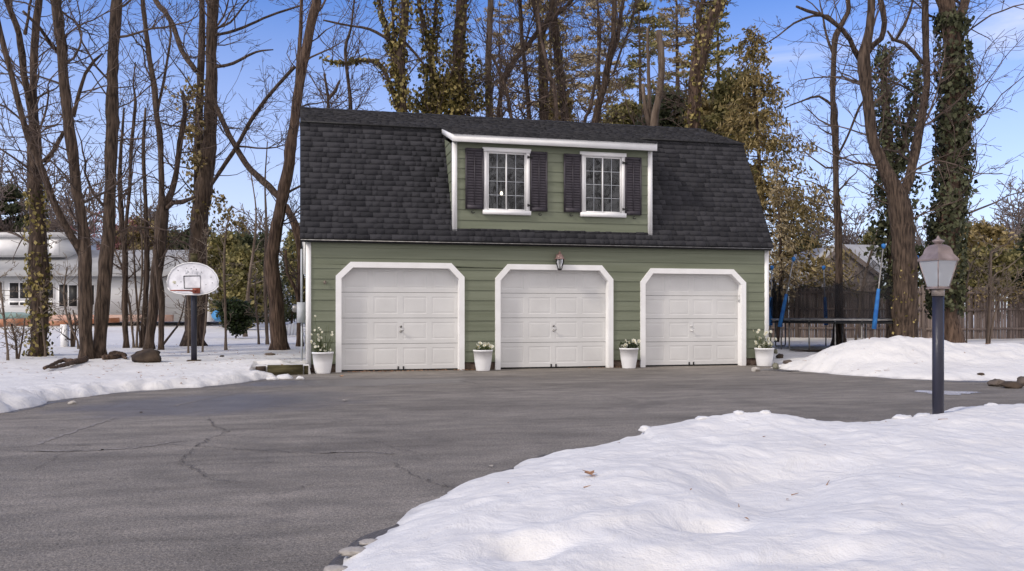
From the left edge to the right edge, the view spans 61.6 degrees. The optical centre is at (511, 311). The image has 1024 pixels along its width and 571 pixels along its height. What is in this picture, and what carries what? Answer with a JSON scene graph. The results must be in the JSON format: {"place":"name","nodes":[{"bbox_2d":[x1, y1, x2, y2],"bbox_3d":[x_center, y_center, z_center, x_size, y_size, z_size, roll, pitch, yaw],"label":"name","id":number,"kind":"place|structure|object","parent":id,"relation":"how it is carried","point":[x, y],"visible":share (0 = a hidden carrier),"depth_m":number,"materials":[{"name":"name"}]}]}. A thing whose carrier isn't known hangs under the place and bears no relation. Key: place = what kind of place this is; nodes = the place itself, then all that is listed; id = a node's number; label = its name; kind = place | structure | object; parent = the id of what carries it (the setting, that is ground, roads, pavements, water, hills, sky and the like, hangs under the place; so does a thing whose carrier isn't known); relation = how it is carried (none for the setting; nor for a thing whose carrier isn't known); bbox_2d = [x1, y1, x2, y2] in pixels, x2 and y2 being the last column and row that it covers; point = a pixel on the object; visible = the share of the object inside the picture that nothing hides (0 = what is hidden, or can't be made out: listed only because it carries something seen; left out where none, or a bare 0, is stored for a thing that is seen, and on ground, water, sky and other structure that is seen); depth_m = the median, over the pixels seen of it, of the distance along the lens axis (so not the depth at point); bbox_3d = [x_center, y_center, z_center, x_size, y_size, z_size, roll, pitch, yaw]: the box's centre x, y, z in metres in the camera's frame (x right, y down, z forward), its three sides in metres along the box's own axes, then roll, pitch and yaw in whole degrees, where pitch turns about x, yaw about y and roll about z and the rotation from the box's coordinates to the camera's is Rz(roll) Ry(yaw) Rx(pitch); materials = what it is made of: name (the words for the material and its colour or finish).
{"place":"outdoors","nodes":[
{"label":"outdoors","id":0,"kind":"place"},
{"bbox_2d":[0,365,1023,570],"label":"driveway","id":1,"kind":"structure","parent":0,"point":[312,472],"depth_m":8.19,"materials":[{"name":"grey asphalt"}]},
{"bbox_2d":[267,364,302,374],"bbox_3d":[-4.482,1.165,16.986,0.679,0.210,0.170,0,0,-14],"label":"landscape timber","id":2,"kind":"object","parent":1,"relation":"on","point":[286,369],"visible":0.71,"depth_m":16.91,"materials":[{"name":"brown wood"}]},
{"bbox_2d":[310,315,333,373],"bbox_3d":[-3.814,0.658,17.261,0.460,1.177,0.469,0,0,10],"label":"flower planter","id":3,"kind":"object","parent":1,"relation":"on","point":[322,359],"visible":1,"depth_m":17.13,"materials":[{"name":"white plastic"}]},
{"bbox_2d":[473,342,493,370],"bbox_3d":[-0.593,0.936,18.059,0.456,0.621,0.440,0,0,-14],"label":"flower planter","id":4,"kind":"object","parent":1,"relation":"on","point":[483,356],"visible":1,"depth_m":17.91,"materials":[{"name":"white plastic"}]},
{"bbox_2d":[619,339,640,368],"bbox_3d":[2.571,0.919,18.819,0.443,0.654,0.454,0,0,37],"label":"flower planter","id":5,"kind":"object","parent":1,"relation":"on","point":[628,352],"visible":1,"depth_m":18.68,"materials":[{"name":"white plastic"}]},
{"bbox_2d":[753,329,776,365],"bbox_3d":[5.740,0.820,19.606,0.495,0.852,0.483,0,0,-14],"label":"flower planter","id":6,"kind":"object","parent":1,"relation":"on","point":[763,355],"visible":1,"depth_m":19.47,"materials":[{"name":"white plastic"}]},
{"bbox_2d":[0,313,1023,570],"bbox_3d":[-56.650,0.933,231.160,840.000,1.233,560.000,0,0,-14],"label":"snow ground","id":7,"kind":"structure","parent":0,"point":[930,493],"depth_m":5.45,"materials":[{"name":"white snow"}]},
{"bbox_2d":[0,180,28,231],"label":"evergreen tree","id":8,"kind":"object","parent":7,"relation":"on","point":[10,208],"visible":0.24,"depth_m":69.42,"materials":[{"name":"green plant"}]},
{"bbox_2d":[0,179,28,231],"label":"tree","id":9,"kind":"object","parent":7,"relation":"on","point":[6,226],"visible":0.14,"depth_m":68.97,"materials":[{"name":"plant"}]},
{"bbox_2d":[0,261,40,359],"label":"sapling","id":10,"kind":"object","parent":7,"relation":"on","point":[2,313],"visible":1,"depth_m":19.43,"materials":[{"name":"beige plant"}]},
{"bbox_2d":[0,312,43,358],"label":"bare bush","id":11,"kind":"object","parent":7,"relation":"on","point":[15,340],"visible":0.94,"depth_m":19.88,"materials":[{"name":"brown plant"}]},
{"bbox_2d":[15,265,68,356],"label":"sapling","id":12,"kind":"object","parent":7,"relation":"on","point":[42,321],"visible":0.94,"depth_m":20.76,"materials":[{"name":"beige plant"}]},
{"bbox_2d":[0,143,102,231],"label":"bare tree","id":13,"kind":"object","parent":7,"relation":"on","point":[67,186],"visible":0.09,"depth_m":72.67,"materials":[{"name":"brown plant"}]},
{"bbox_2d":[0,0,104,356],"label":"bare tree","id":14,"kind":"object","parent":7,"relation":"on","point":[38,263],"visible":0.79,"depth_m":20.87,"materials":[{"name":"brown plant"}]},
{"bbox_2d":[17,174,104,245],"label":"bare tree","id":15,"kind":"object","parent":7,"relation":"on","point":[70,221],"visible":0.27,"depth_m":65.52,"materials":[{"name":"brown plant"}]},
{"bbox_2d":[50,254,78,348],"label":"sapling","id":16,"kind":"object","parent":7,"relation":"on","point":[65,304],"visible":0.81,"depth_m":24.27,"materials":[{"name":"beige plant"}]},
{"bbox_2d":[51,308,78,346],"bbox_3d":[-12.877,0.462,25.326,1.348,1.237,1.141,0,0,-14],"label":"bare bush","id":17,"kind":"object","parent":7,"relation":"on","point":[72,339],"visible":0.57,"depth_m":25.33,"materials":[{"name":"brown plant"}]},
{"bbox_2d":[43,354,126,369],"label":"exposed roots","id":18,"kind":"object","parent":7,"relation":"on","point":[56,364],"visible":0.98,"depth_m":18.27,"materials":[{"name":"red plant"}]},
{"bbox_2d":[0,0,218,358],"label":"bare tree","id":19,"kind":"object","parent":7,"relation":"on","point":[91,346],"visible":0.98,"depth_m":19.80,"materials":[{"name":"brown plant"}]},
{"bbox_2d":[70,211,149,249],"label":"bare tree","id":20,"kind":"object","parent":7,"relation":"on","point":[116,245],"visible":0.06,"depth_m":57.65,"materials":[{"name":"brown plant"}]},
{"bbox_2d":[49,315,173,321],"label":"wall","id":21,"kind":"structure","parent":7,"relation":"on","point":[169,318],"depth_m":44.80,"materials":[{"name":"brown brick"}]},
{"bbox_2d":[80,45,157,347],"bbox_3d":[-11.229,-3.301,24.775,2.129,8.839,2.836,0,0,-30],"label":"bare tree","id":22,"kind":"object","parent":7,"relation":"on","point":[124,306],"visible":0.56,"depth_m":24.80,"materials":[{"name":"brown plant"}]},
{"bbox_2d":[92,241,145,347],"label":"sapling","id":23,"kind":"object","parent":7,"relation":"on","point":[131,313],"visible":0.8,"depth_m":24.79,"materials":[{"name":"beige plant"}]},
{"bbox_2d":[0,232,256,321],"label":"white house","id":24,"kind":"structure","parent":7,"relation":"on","point":[11,279],"depth_m":46.00,"materials":[{"name":"paint"}]},
{"bbox_2d":[68,284,77,306],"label":"window","id":25,"kind":"structure","parent":24,"relation":"in","point":[72,288],"depth_m":45.93,"materials":[{"name":"grey glass"}]},
{"bbox_2d":[130,348,161,362],"bbox_3d":[-7.961,0.984,18.701,0.629,0.373,0.545,0,0,-14],"label":"rock","id":26,"kind":"object","parent":7,"relation":"on","point":[150,355],"visible":0.81,"depth_m":18.52,"materials":[{"name":"stone"}]},
{"bbox_2d":[125,188,167,347],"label":"sapling","id":27,"kind":"object","parent":7,"relation":"on","point":[139,301],"visible":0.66,"depth_m":24.85,"materials":[{"name":"beige plant"}]},
{"bbox_2d":[115,216,179,249],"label":"evergreen tree","id":28,"kind":"object","parent":7,"relation":"on","point":[137,234],"visible":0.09,"depth_m":58.70,"materials":[{"name":"green plant"}]},
{"bbox_2d":[86,0,227,349],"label":"bare tree","id":29,"kind":"object","parent":7,"relation":"on","point":[153,307],"visible":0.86,"depth_m":24.13,"materials":[{"name":"brown plant"}]},
{"bbox_2d":[162,243,215,352],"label":"sapling","id":30,"kind":"object","parent":7,"relation":"on","point":[188,308],"visible":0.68,"depth_m":22.62,"materials":[{"name":"beige plant"}]},
{"bbox_2d":[167,253,218,360],"bbox_3d":[-6.938,0.009,18.695,0.994,2.561,0.762,0,0,-31],"label":"basketball hoop","id":31,"kind":"object","parent":7,"relation":"on","point":[193,278],"visible":0.99,"depth_m":18.74,"materials":[{"name":"white paint"}]},
{"bbox_2d":[169,222,219,249],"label":"evergreen tree","id":32,"kind":"object","parent":7,"relation":"on","point":[186,238],"visible":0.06,"depth_m":57.22,"materials":[{"name":"green plant"}]},
{"bbox_2d":[176,211,226,351],"bbox_3d":[-8.337,-0.762,23.341,1.050,3.822,1.145,0,0,26],"label":"sapling","id":33,"kind":"object","parent":7,"relation":"on","point":[206,244],"visible":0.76,"depth_m":23.15,"materials":[{"name":"beige plant"}]},
{"bbox_2d":[101,0,320,345],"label":"bare tree","id":34,"kind":"object","parent":7,"relation":"on","point":[203,175],"visible":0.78,"depth_m":25.75,"materials":[{"name":"brown plant"}]},
{"bbox_2d":[209,216,243,349],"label":"sapling","id":35,"kind":"object","parent":7,"relation":"on","point":[224,289],"visible":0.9,"depth_m":23.93,"materials":[{"name":"beige plant"}]},
{"bbox_2d":[207,230,246,322],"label":"evergreen tree","id":36,"kind":"object","parent":7,"relation":"on","point":[232,241],"visible":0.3,"depth_m":43.43,"materials":[{"name":"green plant"}]},
{"bbox_2d":[211,296,260,337],"bbox_3d":[-10.004,0.239,31.017,1.611,1.693,1.477,0,0,24],"label":"holly shrub","id":37,"kind":"object","parent":7,"relation":"on","point":[241,321],"visible":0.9,"depth_m":30.82,"materials":[{"name":"green plant"}]},
{"bbox_2d":[219,243,268,327],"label":"evergreen tree","id":38,"kind":"object","parent":7,"relation":"on","point":[243,255],"visible":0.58,"depth_m":39.56,"materials":[{"name":"green plant"}]},
{"bbox_2d":[216,205,285,267],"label":"bare tree","id":39,"kind":"object","parent":7,"relation":"on","point":[246,223],"visible":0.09,"depth_m":71.28,"materials":[{"name":"brown plant"}]},
{"bbox_2d":[236,172,269,336],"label":"sapling","id":40,"kind":"object","parent":7,"relation":"on","point":[250,270],"visible":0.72,"depth_m":32.78,"materials":[{"name":"beige plant"}]},
{"bbox_2d":[243,271,268,343],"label":"sapling","id":41,"kind":"object","parent":7,"relation":"on","point":[257,317],"visible":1,"depth_m":26.75,"materials":[{"name":"beige plant"}]},
{"bbox_2d":[243,142,288,344],"bbox_3d":[-7.575,-2.110,26.785,1.220,6.400,1.320,0,0,11],"label":"sapling","id":42,"kind":"object","parent":7,"relation":"on","point":[266,226],"visible":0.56,"depth_m":26.73,"materials":[{"name":"beige plant"}]},
{"bbox_2d":[255,228,287,321],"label":"evergreen tree","id":43,"kind":"object","parent":7,"relation":"on","point":[261,243],"visible":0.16,"depth_m":55.70,"materials":[{"name":"green plant"}]},
{"bbox_2d":[263,193,305,346],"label":"bare tree","id":44,"kind":"object","parent":7,"relation":"on","point":[295,227],"visible":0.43,"depth_m":25.49,"materials":[{"name":"red plant"}]},
{"bbox_2d":[268,235,304,323],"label":"evergreen tree","id":45,"kind":"object","parent":7,"relation":"on","point":[289,313],"visible":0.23,"depth_m":49.73,"materials":[{"name":"green plant"}]},
{"bbox_2d":[281,223,305,304],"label":"evergreen tree","id":46,"kind":"object","parent":7,"relation":"on","point":[290,238],"visible":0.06,"depth_m":45.42,"materials":[{"name":"green plant"}]},
{"bbox_2d":[239,0,377,349],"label":"bare tree","id":47,"kind":"object","parent":7,"relation":"on","point":[278,334],"visible":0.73,"depth_m":23.23,"materials":[{"name":"red plant"}]},
{"bbox_2d":[288,21,382,159],"bbox_3d":[-6.612,-4.842,33.131,4.197,11.703,3.395,0,0,19],"label":"bare tree","id":48,"kind":"object","parent":7,"relation":"on","point":[327,95],"visible":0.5,"depth_m":32.85,"materials":[{"name":"brown plant"}]},
{"bbox_2d":[283,0,389,110],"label":"bare tree","id":49,"kind":"object","parent":7,"relation":"on","point":[346,42],"visible":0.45,"depth_m":32.66,"materials":[{"name":"brown plant"}]},
{"bbox_2d":[318,0,441,111],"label":"bare tree","id":50,"kind":"object","parent":7,"relation":"on","point":[397,71],"visible":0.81,"depth_m":30.90,"materials":[{"name":"green plant"}]},
{"bbox_2d":[396,0,497,115],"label":"bare tree","id":51,"kind":"object","parent":7,"relation":"on","point":[436,89],"visible":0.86,"depth_m":31.80,"materials":[{"name":"green plant"}]},
{"bbox_2d":[411,0,504,116],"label":"bare tree","id":52,"kind":"object","parent":7,"relation":"on","point":[460,25],"visible":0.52,"depth_m":32.78,"materials":[{"name":"brown plant"}]},
{"bbox_2d":[411,0,523,116],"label":"bare tree","id":53,"kind":"object","parent":7,"relation":"on","point":[490,13],"visible":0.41,"depth_m":33.90,"materials":[{"name":"beige plant"}]},
{"bbox_2d":[474,0,525,116],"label":"pine tree","id":54,"kind":"object","parent":7,"relation":"on","point":[504,16],"visible":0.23,"depth_m":55.88,"materials":[{"name":"green plant"}]},
{"bbox_2d":[451,0,587,120],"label":"bare tree","id":55,"kind":"object","parent":7,"relation":"on","point":[507,95],"visible":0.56,"depth_m":31.94,"materials":[{"name":"brown plant"}]},
{"bbox_2d":[470,0,562,118],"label":"tree","id":56,"kind":"object","parent":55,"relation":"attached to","point":[521,16],"visible":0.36,"depth_m":35.93,"materials":[{"name":"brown plant"}]},
{"bbox_2d":[478,0,591,119],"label":"bare tree","id":57,"kind":"object","parent":7,"relation":"on","point":[542,80],"visible":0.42,"depth_m":35.82,"materials":[{"name":"brown plant"}]},
{"bbox_2d":[300,106,773,372],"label":"garage","id":58,"kind":"structure","parent":7,"relation":"on","point":[428,241],"depth_m":18.82,"materials":[{"name":"green paint"}]},
{"bbox_2d":[292,249,305,360],"bbox_3d":[-4.613,-0.100,18.596,0.302,2.500,0.320,0,0,-14],"label":"electric meter","id":59,"kind":"object","parent":58,"relation":"attached to","point":[299,308],"visible":0.94,"depth_m":18.51,"materials":[{"name":"metal"}]},
{"bbox_2d":[341,268,457,370],"bbox_3d":[-2.346,0.157,18.071,2.572,2.179,0.090,0,0,-14],"label":"garage door","id":60,"kind":"structure","parent":58,"relation":"in","point":[369,320],"depth_m":18.09,"materials":[{"name":"metal"}]},
{"bbox_2d":[482,147,530,215],"bbox_3d":[-0.110,-2.792,18.465,1.073,1.431,0.071,0,0,-14],"label":"window","id":61,"kind":"structure","parent":58,"relation":"in","point":[515,151],"depth_m":18.47,"materials":[{"name":"white paint"}]},
{"bbox_2d":[501,270,605,368],"bbox_3d":[0.909,0.158,18.869,2.570,2.176,0.090,0,0,-14],"label":"garage door","id":62,"kind":"structure","parent":58,"relation":"in","point":[568,330],"depth_m":18.89,"materials":[{"name":"metal"}]},
{"bbox_2d":[580,151,626,217],"bbox_3d":[2.016,-2.798,18.986,1.079,1.427,0.071,0,0,-14],"label":"window","id":63,"kind":"structure","parent":58,"relation":"in","point":[621,156],"depth_m":18.99,"materials":[{"name":"white paint"}]},
{"bbox_2d":[646,274,737,365],"bbox_3d":[4.102,0.184,19.651,2.489,2.125,0.090,0,0,-14],"label":"garage door","id":64,"kind":"structure","parent":58,"relation":"in","point":[695,295],"depth_m":19.68,"materials":[{"name":"metal"}]},
{"bbox_2d":[474,0,599,119],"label":"bare tree","id":65,"kind":"object","parent":7,"relation":"on","point":[533,37],"visible":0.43,"depth_m":34.86,"materials":[{"name":"brown plant"}]},
{"bbox_2d":[505,0,600,109],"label":"pine tree","id":66,"kind":"object","parent":7,"relation":"on","point":[549,46],"visible":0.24,"depth_m":47.65,"materials":[{"name":"green plant"}]},
{"bbox_2d":[500,0,608,122],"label":"bare tree","id":67,"kind":"object","parent":7,"relation":"on","point":[555,103],"visible":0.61,"depth_m":32.95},
{"bbox_2d":[492,0,627,122],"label":"bare tree","id":68,"kind":"object","parent":7,"relation":"on","point":[556,54],"visible":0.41,"depth_m":36.84,"materials":[{"name":"brown plant"}]},
{"bbox_2d":[518,0,692,121],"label":"bare tree","id":69,"kind":"object","parent":7,"relation":"on","point":[588,112],"visible":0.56,"depth_m":34.96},
{"bbox_2d":[566,0,645,122],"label":"pine tree","id":70,"kind":"object","parent":7,"relation":"on","point":[599,82],"visible":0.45,"depth_m":51.69,"materials":[{"name":"green plant"}]},
{"bbox_2d":[550,0,683,122],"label":"bare tree","id":71,"kind":"object","parent":7,"relation":"on","point":[612,45],"visible":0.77,"depth_m":33.89,"materials":[{"name":"brown plant"}]},
{"bbox_2d":[599,94,642,124],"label":"leafy tree","id":72,"kind":"object","parent":7,"relation":"on","point":[634,106],"visible":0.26,"depth_m":41.23,"materials":[{"name":"green plant"}]},
{"bbox_2d":[569,1,710,125],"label":"bare tree","id":73,"kind":"object","parent":7,"relation":"on","point":[649,93],"visible":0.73,"depth_m":32.96,"materials":[{"name":"beige plant"}]},
{"bbox_2d":[601,0,689,120],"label":"pine tree","id":74,"kind":"object","parent":7,"relation":"on","point":[638,21],"visible":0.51,"depth_m":45.84,"materials":[{"name":"green plant"}]},
{"bbox_2d":[641,29,664,125],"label":"bare tree","id":75,"kind":"object","parent":7,"relation":"on","point":[654,121],"visible":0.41,"depth_m":32.41,"materials":[{"name":"beige plant"}]},
{"bbox_2d":[635,88,687,127],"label":"leafy tree","id":76,"kind":"object","parent":7,"relation":"on","point":[664,114],"visible":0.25,"depth_m":39.30,"materials":[{"name":"green plant"}]},
{"bbox_2d":[619,0,720,104],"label":"pine tree","id":77,"kind":"object","parent":7,"relation":"on","point":[677,44],"visible":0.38,"depth_m":49.55,"materials":[{"name":"green plant"}]},
{"bbox_2d":[647,0,738,133],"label":"bare tree","id":78,"kind":"object","parent":7,"relation":"on","point":[702,44],"visible":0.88,"depth_m":30.80,"materials":[{"name":"brown plant"}]},
{"bbox_2d":[674,92,735,130],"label":"leafy tree","id":79,"kind":"object","parent":7,"relation":"on","point":[706,109],"visible":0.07,"depth_m":39.19,"materials":[{"name":"green plant"}]},
{"bbox_2d":[689,0,743,117],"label":"tree","id":80,"kind":"object","parent":7,"relation":"on","point":[718,54],"visible":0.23,"depth_m":43.43,"materials":[{"name":"green plant"}]},
{"bbox_2d":[700,67,765,174],"bbox_3d":[9.820,-4.892,37.888,3.186,11.784,3.425,0,0,35],"label":"leafy tree","id":81,"kind":"object","parent":7,"relation":"on","point":[719,91],"visible":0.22,"depth_m":37.52,"materials":[{"name":"green plant"}]},
{"bbox_2d":[766,153,804,341],"bbox_3d":[8.908,-2.059,28.644,1.423,6.366,1.817,0,0,3],"label":"drooping evergreen","id":82,"kind":"object","parent":7,"relation":"on","point":[781,259],"visible":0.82,"depth_m":28.35,"materials":[{"name":"green plant"}]},
{"bbox_2d":[711,23,860,296],"bbox_3d":[9.270,-4.615,31.419,6.645,11.375,7.004,0,0,-44],"label":"leafy tree","id":83,"kind":"object","parent":7,"relation":"on","point":[745,119],"visible":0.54,"depth_m":30.37,"materials":[{"name":"green plant"}]},
{"bbox_2d":[767,180,844,261],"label":"bare tree","id":84,"kind":"object","parent":7,"relation":"on","point":[824,235],"visible":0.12,"depth_m":59.28,"materials":[{"name":"grey plant"}]},
{"bbox_2d":[770,244,887,315],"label":"shed","id":85,"kind":"structure","parent":7,"relation":"on","point":[862,250],"depth_m":38.00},
{"bbox_2d":[766,0,905,345],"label":"bare tree","id":86,"kind":"object","parent":7,"relation":"on","point":[838,223],"visible":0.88,"depth_m":26.13,"materials":[{"name":"brown plant"}]},
{"bbox_2d":[769,243,918,349],"bbox_3d":[9.313,-0.320,24.294,3.807,2.887,3.782,0,0,42],"label":"trampoline","id":87,"kind":"object","parent":7,"relation":"on","point":[782,304],"visible":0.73,"depth_m":23.22,"materials":[{"name":"metal"}]},
{"bbox_2d":[825,191,886,313],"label":"bare tree","id":88,"kind":"object","parent":7,"relation":"on","point":[853,240],"visible":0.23,"depth_m":61.88,"materials":[{"name":"grey plant"}]},
{"bbox_2d":[843,210,886,339],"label":"sapling","id":89,"kind":"object","parent":7,"relation":"on","point":[864,281],"visible":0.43,"depth_m":27.97,"materials":[{"name":"beige plant"}]},
{"bbox_2d":[753,0,1023,337],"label":"bare tree","id":90,"kind":"object","parent":7,"relation":"on","point":[904,295],"visible":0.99,"depth_m":22.33,"materials":[{"name":"brown plant"}]},
{"bbox_2d":[841,31,937,337],"bbox_3d":[11.792,-4.039,26.788,3.034,10.299,3.145,0,0,38],"label":"bare tree","id":91,"kind":"object","parent":7,"relation":"on","point":[898,163],"visible":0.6,"depth_m":26.40,"materials":[{"name":"plant"}]},
{"bbox_2d":[769,285,1023,338],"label":"picket fence","id":92,"kind":"object","parent":7,"relation":"on","point":[1014,329],"visible":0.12,"depth_m":30.98,"materials":[{"name":"brown wood"}]},
{"bbox_2d":[923,269,1023,335],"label":"bush","id":93,"kind":"object","parent":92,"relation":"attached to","point":[1008,300],"visible":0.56,"depth_m":30.67,"materials":[{"name":"green plant"}]},
{"bbox_2d":[917,236,958,413],"bbox_3d":[4.241,0.280,8.550,0.266,2.078,0.266,0,0,-19],"label":"lamp post","id":94,"kind":"object","parent":7,"relation":"on","point":[938,260],"visible":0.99,"depth_m":8.51,"materials":[{"name":"black metal"}]},
{"bbox_2d":[885,0,1023,342],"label":"ivy-covered tree","id":95,"kind":"object","parent":7,"relation":"on","point":[953,127],"visible":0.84,"depth_m":23.11,"materials":[{"name":"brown plant"}]},
{"bbox_2d":[914,191,988,275],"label":"bare tree","id":96,"kind":"object","parent":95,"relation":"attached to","point":[918,241],"visible":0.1,"depth_m":59.15,"materials":[{"name":"grey plant"}]},
{"bbox_2d":[964,248,1000,342],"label":"sapling","id":97,"kind":"object","parent":7,"relation":"on","point":[969,271],"visible":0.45,"depth_m":23.93,"materials":[{"name":"beige plant"}]},
{"bbox_2d":[957,243,1023,290],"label":"leafy tree","id":98,"kind":"object","parent":7,"relation":"on","point":[1008,257],"visible":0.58,"depth_m":31.91,"materials":[{"name":"green plant"}]},
{"bbox_2d":[958,219,1023,314],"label":"leafy tree","id":99,"kind":"object","parent":7,"relation":"on","point":[994,233],"visible":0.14,"depth_m":35.49,"materials":[{"name":"green plant"}]},
{"bbox_2d":[966,226,1023,342],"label":"sapling","id":100,"kind":"object","parent":7,"relation":"on","point":[990,287],"visible":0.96,"depth_m":23.96,"materials":[{"name":"beige plant"}]},
{"bbox_2d":[970,263,1023,343],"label":"sapling","id":101,"kind":"object","parent":7,"relation":"on","point":[1006,288],"visible":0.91,"depth_m":23.98,"materials":[{"name":"beige plant"}]},
{"bbox_2d":[989,176,1023,242],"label":"bare tree","id":102,"kind":"object","parent":7,"relation":"on","point":[1019,215],"visible":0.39,"depth_m":61.99,"materials":[{"name":"grey plant"}]},
{"bbox_2d":[0,0,1023,311],"label":"sky","id":103,"kind":"structure","parent":0,"point":[1008,129],"materials":[{"name":"blue"}]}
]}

